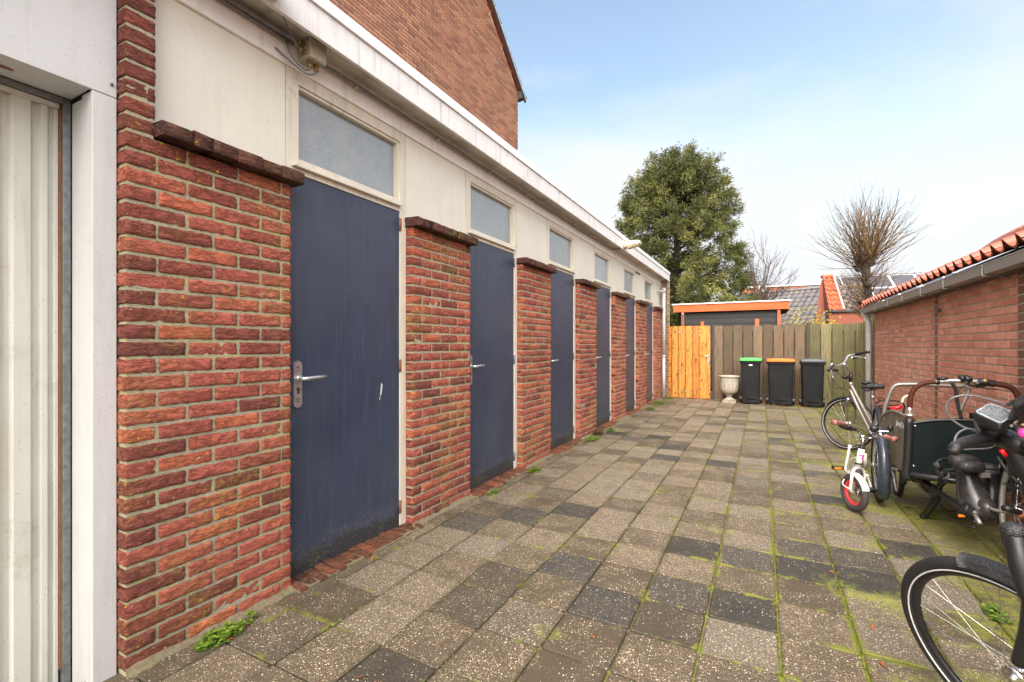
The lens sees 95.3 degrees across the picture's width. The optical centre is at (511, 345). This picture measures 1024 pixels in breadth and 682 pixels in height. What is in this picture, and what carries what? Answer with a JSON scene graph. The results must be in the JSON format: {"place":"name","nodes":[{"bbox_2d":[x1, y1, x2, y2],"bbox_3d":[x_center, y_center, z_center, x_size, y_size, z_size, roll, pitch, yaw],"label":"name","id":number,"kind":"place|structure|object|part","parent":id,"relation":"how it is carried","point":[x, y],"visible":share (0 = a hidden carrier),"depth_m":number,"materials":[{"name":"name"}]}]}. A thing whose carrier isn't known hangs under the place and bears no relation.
{"place":"outdoors","nodes":[
{"label":"outdoors","id":0,"kind":"place"},
{"bbox_2d":[58,389,1020,681],"bbox_3d":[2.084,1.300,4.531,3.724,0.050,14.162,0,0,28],"label":"yard paving","id":1,"kind":"structure","parent":0,"point":[581,505],"depth_m":2.52,"materials":[{"name":"grey concrete"}]},
{"bbox_2d":[0,0,116,681],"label":"garage","id":2,"kind":"structure","parent":1,"relation":"on","point":[58,364],"depth_m":1.80,"materials":[{"name":"paint"}]},
{"bbox_2d":[0,84,58,681],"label":"garage door","id":3,"kind":"structure","parent":2,"relation":"in","point":[28,122],"depth_m":1.77,"materials":[{"name":"beige metal"}]},
{"bbox_2d":[193,620,244,651],"bbox_3d":[-1.275,1.256,2.042,0.126,0.048,0.218,0,0,28],"label":"weed clump","id":4,"kind":"object","parent":1,"relation":"on","point":[213,636],"visible":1,"depth_m":2.03,"materials":[{"name":"green plant"}]},
{"bbox_2d":[236,609,258,623],"bbox_3d":[-1.227,1.255,2.161,0.065,0.051,0.103,0,0,6],"label":"weed clump","id":5,"kind":"object","parent":1,"relation":"on","point":[250,613],"visible":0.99,"depth_m":2.17,"materials":[{"name":"green plant"}]},
{"bbox_2d":[87,0,669,678],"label":"storage building","id":6,"kind":"structure","parent":1,"relation":"on","point":[353,326],"depth_m":2.65,"materials":[{"name":"brick"}]},
{"bbox_2d":[274,16,325,75],"bbox_3d":[-1.156,-1.597,2.418,0.162,0.254,0.413,0,0,17],"label":"junction box","id":7,"kind":"object","parent":6,"relation":"attached to","point":[311,53],"visible":0.94,"depth_m":2.51,"materials":[{"name":"plastic"}]},
{"bbox_2d":[290,178,401,577],"bbox_3d":[-0.982,0.162,2.896,0.113,2.201,0.882,0,0,28],"label":"door","id":8,"kind":"structure","parent":6,"relation":"in","point":[346,365],"depth_m":2.83,"materials":[{"name":"blue paint"}]},
{"bbox_2d":[292,86,401,206],"bbox_3d":[-1.007,-1.202,2.909,0.096,0.460,0.858,0,0,28],"label":"window","id":9,"kind":"structure","parent":6,"relation":"in","point":[332,140],"depth_m":2.90,"materials":[{"name":"white glass"}]},
{"bbox_2d":[218,0,620,249],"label":"conduit","id":10,"kind":"object","parent":6,"relation":"attached to","point":[259,20],"visible":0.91,"depth_m":2.82,"materials":[{"name":"beige plastic"}]},
{"bbox_2d":[468,183,515,250],"bbox_3d":[-0.198,-1.202,4.418,0.096,0.460,0.857,0,0,28],"label":"window","id":11,"kind":"structure","parent":6,"relation":"in","point":[491,216],"depth_m":4.45,"materials":[{"name":"grey glass"}]},
{"bbox_2d":[469,241,514,489],"bbox_3d":[-0.173,0.162,4.406,0.113,2.201,0.882,0,0,28],"label":"door","id":12,"kind":"structure","parent":6,"relation":"in","point":[492,357],"depth_m":4.39,"materials":[{"name":"blue paint"}]},
{"bbox_2d":[548,227,574,272],"bbox_3d":[0.611,-1.202,5.928,0.096,0.460,0.857,0,0,28],"label":"window","id":13,"kind":"structure","parent":6,"relation":"in","point":[561,246],"depth_m":6.00,"materials":[{"name":"grey glass"}]},
{"bbox_2d":[551,270,573,449],"bbox_3d":[0.637,0.162,5.916,0.113,2.201,0.882,0,0,28],"label":"door","id":14,"kind":"structure","parent":6,"relation":"in","point":[562,355],"depth_m":5.93,"materials":[{"name":"blue paint"}]},
{"bbox_2d":[594,252,611,287],"bbox_3d":[1.420,-1.202,7.438,0.096,0.460,0.857,0,0,28],"label":"window","id":15,"kind":"structure","parent":6,"relation":"in","point":[602,264],"depth_m":7.53,"materials":[{"name":"grey glass"}]},
{"bbox_2d":[596,287,610,426],"bbox_3d":[1.446,0.162,7.426,0.113,2.201,0.882,0,0,28],"label":"door","id":16,"kind":"structure","parent":6,"relation":"in","point":[603,353],"depth_m":7.49,"materials":[{"name":"blue paint"}]},
{"bbox_2d":[624,269,635,296],"bbox_3d":[2.229,-1.202,8.948,0.096,0.460,0.857,0,0,28],"label":"window","id":17,"kind":"structure","parent":6,"relation":"in","point":[628,276],"depth_m":9.05,"materials":[{"name":"grey glass"}]},
{"bbox_2d":[626,297,634,412],"bbox_3d":[2.255,0.162,8.936,0.113,2.201,0.882,0,0,28],"label":"door","id":18,"kind":"structure","parent":6,"relation":"in","point":[630,303],"depth_m":9.03,"materials":[{"name":"blue paint"}]},
{"bbox_2d":[623,240,640,248],"bbox_3d":[1.998,-1.678,7.756,0.275,0.127,0.176,0,0,28],"label":"wall lamp","id":19,"kind":"object","parent":6,"relation":"attached to","point":[631,244],"visible":1,"depth_m":7.70,"materials":[{"name":"beige plastic"}]},
{"bbox_2d":[644,280,653,303],"bbox_3d":[3.039,-1.202,10.458,0.096,0.460,0.857,0,0,28],"label":"window","id":20,"kind":"structure","parent":6,"relation":"in","point":[648,286],"depth_m":10.63,"materials":[{"name":"grey glass"}]},
{"bbox_2d":[646,305,652,401],"bbox_3d":[3.064,0.162,10.445,0.113,2.201,0.882,0,0,28],"label":"door","id":21,"kind":"structure","parent":6,"relation":"in","point":[649,308],"depth_m":10.55,"materials":[{"name":"blue paint"}]},
{"bbox_2d":[668,326,710,398],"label":"garden gate","id":22,"kind":"structure","parent":6,"relation":"attached to","point":[689,361],"depth_m":11.33,"materials":[{"name":"yellow wood"}]},
{"bbox_2d":[329,0,526,150],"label":"brick house","id":23,"kind":"structure","parent":1,"relation":"on","point":[459,52],"depth_m":9.26,"materials":[{"name":"brown brick"}]},
{"bbox_2d":[527,467,540,472],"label":"weed clump","id":24,"kind":"object","parent":1,"relation":"on","point":[534,469],"visible":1,"depth_m":4.75,"materials":[{"name":"green plant"}]},
{"bbox_2d":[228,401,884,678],"bbox_3d":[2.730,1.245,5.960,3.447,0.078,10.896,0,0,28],"label":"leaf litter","id":25,"kind":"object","parent":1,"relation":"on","point":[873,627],"visible":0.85,"depth_m":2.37,"materials":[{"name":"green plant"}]},
{"bbox_2d":[585,435,599,440],"bbox_3d":[1.093,1.257,6.354,0.204,0.048,0.367,0,0,28],"label":"weed clump","id":26,"kind":"object","parent":1,"relation":"on","point":[592,438],"visible":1,"depth_m":6.36,"materials":[{"name":"green plant"}]},
{"bbox_2d":[592,426,603,435],"bbox_3d":[1.243,1.207,6.729,0.166,0.146,0.316,0,0,28],"label":"weed clump","id":27,"kind":"object","parent":1,"relation":"on","point":[598,431],"visible":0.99,"depth_m":6.69,"materials":[{"name":"green plant"}]},
{"bbox_2d":[650,400,667,404],"bbox_3d":[3.273,1.247,10.381,0.391,0.067,0.750,0,0,28],"label":"weed clump","id":28,"kind":"object","parent":1,"relation":"on","point":[662,403],"visible":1,"depth_m":10.32,"materials":[{"name":"green plant"}]},
{"bbox_2d":[611,139,761,326],"bbox_3d":[6.131,-3.086,17.373,6.083,8.754,6.084,0,0,28],"label":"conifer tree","id":29,"kind":"object","parent":1,"relation":"on","point":[673,187],"visible":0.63,"depth_m":16.19,"materials":[{"name":"green plant"}]},
{"bbox_2d":[421,407,1013,681],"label":"joint moss","id":30,"kind":"object","parent":1,"relation":"on","point":[849,614],"visible":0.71,"depth_m":2.66,"materials":[{"name":"green plant"}]},
{"bbox_2d":[718,375,740,402],"bbox_3d":[4.912,0.978,10.551,0.457,0.605,0.457,0,0,28],"label":"urn","id":31,"kind":"object","parent":1,"relation":"on","point":[729,385],"visible":1,"depth_m":10.42,"materials":[{"name":"stone"}]},
{"bbox_2d":[672,299,790,388],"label":"garden shed","id":32,"kind":"structure","parent":1,"relation":"on","point":[764,312],"depth_m":13.59,"materials":[{"name":"orange wood"}]},
{"bbox_2d":[696,228,802,301],"bbox_3d":[8.235,-1.415,16.292,3.662,5.394,3.125,0,0,10],"label":"bare tree","id":33,"kind":"object","parent":1,"relation":"on","point":[762,286],"visible":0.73,"depth_m":15.66,"materials":[{"name":"brown plant"}]},
{"bbox_2d":[740,358,761,403],"bbox_3d":[5.300,0.773,10.365,0.452,1.013,0.490,0,0,28],"label":"wheelie bin","id":34,"kind":"object","parent":1,"relation":"on","point":[750,375],"visible":1,"depth_m":10.19,"materials":[{"name":"plastic"}]},
{"bbox_2d":[712,324,805,403],"bbox_3d":[5.611,0.389,10.681,1.890,1.782,0.090,0,0,28],"label":"wooden fence","id":35,"kind":"object","parent":1,"relation":"on","point":[732,345],"visible":0.61,"depth_m":10.66,"materials":[{"name":"brown wood"}]},
{"bbox_2d":[752,265,793,322],"bbox_3d":[9.246,-0.923,16.646,1.730,4.411,2.672,0,0,28],"label":"bare tree","id":36,"kind":"object","parent":1,"relation":"on","point":[771,292],"visible":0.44,"depth_m":16.56,"materials":[{"name":"brown plant"}]},
{"bbox_2d":[740,283,819,293],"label":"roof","id":37,"kind":"structure","parent":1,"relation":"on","point":[791,286],"depth_m":43.84,"materials":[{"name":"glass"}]},
{"bbox_2d":[766,358,794,405],"bbox_3d":[5.793,0.778,10.078,0.550,1.003,0.490,0,0,28],"label":"wheelie bin","id":38,"kind":"object","parent":1,"relation":"on","point":[780,376],"visible":1,"depth_m":9.90,"materials":[{"name":"plastic"}]},
{"bbox_2d":[735,283,862,324],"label":"brick house","id":39,"kind":"structure","parent":1,"relation":"on","point":[808,297],"depth_m":20.69,"materials":[{"name":"tile"}]},
{"bbox_2d":[780,303,840,324],"bbox_3d":[9.496,-0.059,14.973,2.092,2.681,1.859,0,0,-32],"label":"yellow shrub","id":40,"kind":"object","parent":1,"relation":"on","point":[813,317],"visible":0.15,"depth_m":14.94,"materials":[{"name":"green plant"}]},
{"bbox_2d":[799,359,825,406],"bbox_3d":[6.313,0.778,9.822,0.466,1.003,0.490,0,0,28],"label":"wheelie bin","id":41,"kind":"object","parent":1,"relation":"on","point":[812,379],"visible":1,"depth_m":9.65,"materials":[{"name":"plastic"}]},
{"bbox_2d":[806,323,861,406],"bbox_3d":[6.880,0.388,10.001,0.982,1.785,0.090,0,0,28],"label":"wooden fence","id":42,"kind":"object","parent":1,"relation":"on","point":[836,344],"visible":0.59,"depth_m":9.94,"materials":[{"name":"brown wood"}]},
{"bbox_2d":[816,274,864,323],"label":"brick house","id":43,"kind":"structure","parent":1,"relation":"on","point":[827,301],"depth_m":16.67,"materials":[{"name":"orange tile"}]},
{"bbox_2d":[821,351,904,468],"bbox_3d":[3.884,0.667,5.246,0.668,1.226,1.584,0,0,28],"label":"bicycle","id":44,"kind":"object","parent":1,"relation":"on","point":[854,400],"visible":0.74,"depth_m":5.49,"materials":[{"name":"silver metal"}]},
{"bbox_2d":[831,419,897,511],"bbox_3d":[2.729,0.903,3.727,0.420,0.753,1.113,0,0,28],"label":"childs bicycle","id":45,"kind":"object","parent":1,"relation":"on","point":[856,474],"visible":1,"depth_m":3.54,"materials":[{"name":"silver metal"}]},
{"bbox_2d":[796,181,933,320],"bbox_3d":[8.462,-1.363,11.357,2.724,5.292,2.242,0,0,18],"label":"pollard tree","id":46,"kind":"object","parent":1,"relation":"on","point":[869,252],"visible":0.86,"depth_m":11.20,"materials":[{"name":"brown plant"}]},
{"bbox_2d":[835,272,956,308],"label":"brick house","id":47,"kind":"structure","parent":1,"relation":"on","point":[906,277],"depth_m":21.53,"materials":[{"name":"tile"}]},
{"bbox_2d":[916,507,938,518],"bbox_3d":[3.127,1.252,3.511,0.124,0.056,0.210,0,0,28],"label":"weed clump","id":48,"kind":"object","parent":1,"relation":"on","point":[933,515],"visible":0.52,"depth_m":3.48,"materials":[{"name":"green plant"}]},
{"bbox_2d":[859,225,1023,524],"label":"brick outbuilding","id":49,"kind":"structure","parent":1,"relation":"on","point":[969,321],"depth_m":4.33,"materials":[{"name":"brick"}]},
{"bbox_2d":[862,316,874,413],"bbox_3d":[6.589,0.390,8.586,0.047,1.800,2.677,0,0,32],"label":"wooden fence","id":50,"kind":"object","parent":49,"relation":"attached to","point":[873,352],"visible":0.24,"depth_m":8.26,"materials":[{"name":"brown wood"}]},
{"bbox_2d":[870,374,1023,544],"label":"cargo bicycle","id":51,"kind":"object","parent":1,"relation":"on","point":[984,481],"visible":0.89,"depth_m":3.25,"materials":[{"name":"black metal"}]},
{"bbox_3d":[2.870,0.784,2.830,0.048,0.028,0.012,0,0,0],"label":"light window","id":52,"kind":"part","parent":51,"relation":"part of","materials":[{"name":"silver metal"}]},
{"bbox_2d":[901,394,1023,681],"bbox_3d":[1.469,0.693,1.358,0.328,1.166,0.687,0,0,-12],"label":"electric bicycle","id":53,"kind":"object","parent":1,"relation":"on","point":[992,422],"visible":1,"depth_m":1.41,"materials":[{"name":"black metal"}]},
{"bbox_2d":[978,601,1013,622],"bbox_3d":[2.299,1.266,2.226,0.100,0.028,0.197,0,0,28],"label":"weed clump","id":54,"kind":"object","parent":1,"relation":"on","point":[994,612],"visible":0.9,"depth_m":2.22,"materials":[{"name":"green plant"}]},
{"bbox_2d":[103,403,1013,681],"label":"moss","id":55,"kind":"object","parent":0,"point":[117,677],"visible":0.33,"depth_m":2.39,"materials":[{"name":"plant"}]},
{"bbox_2d":[494,0,1023,310],"label":"sky","id":56,"kind":"structure","parent":0,"point":[805,102],"materials":[{"name":"blue"}]}
]}

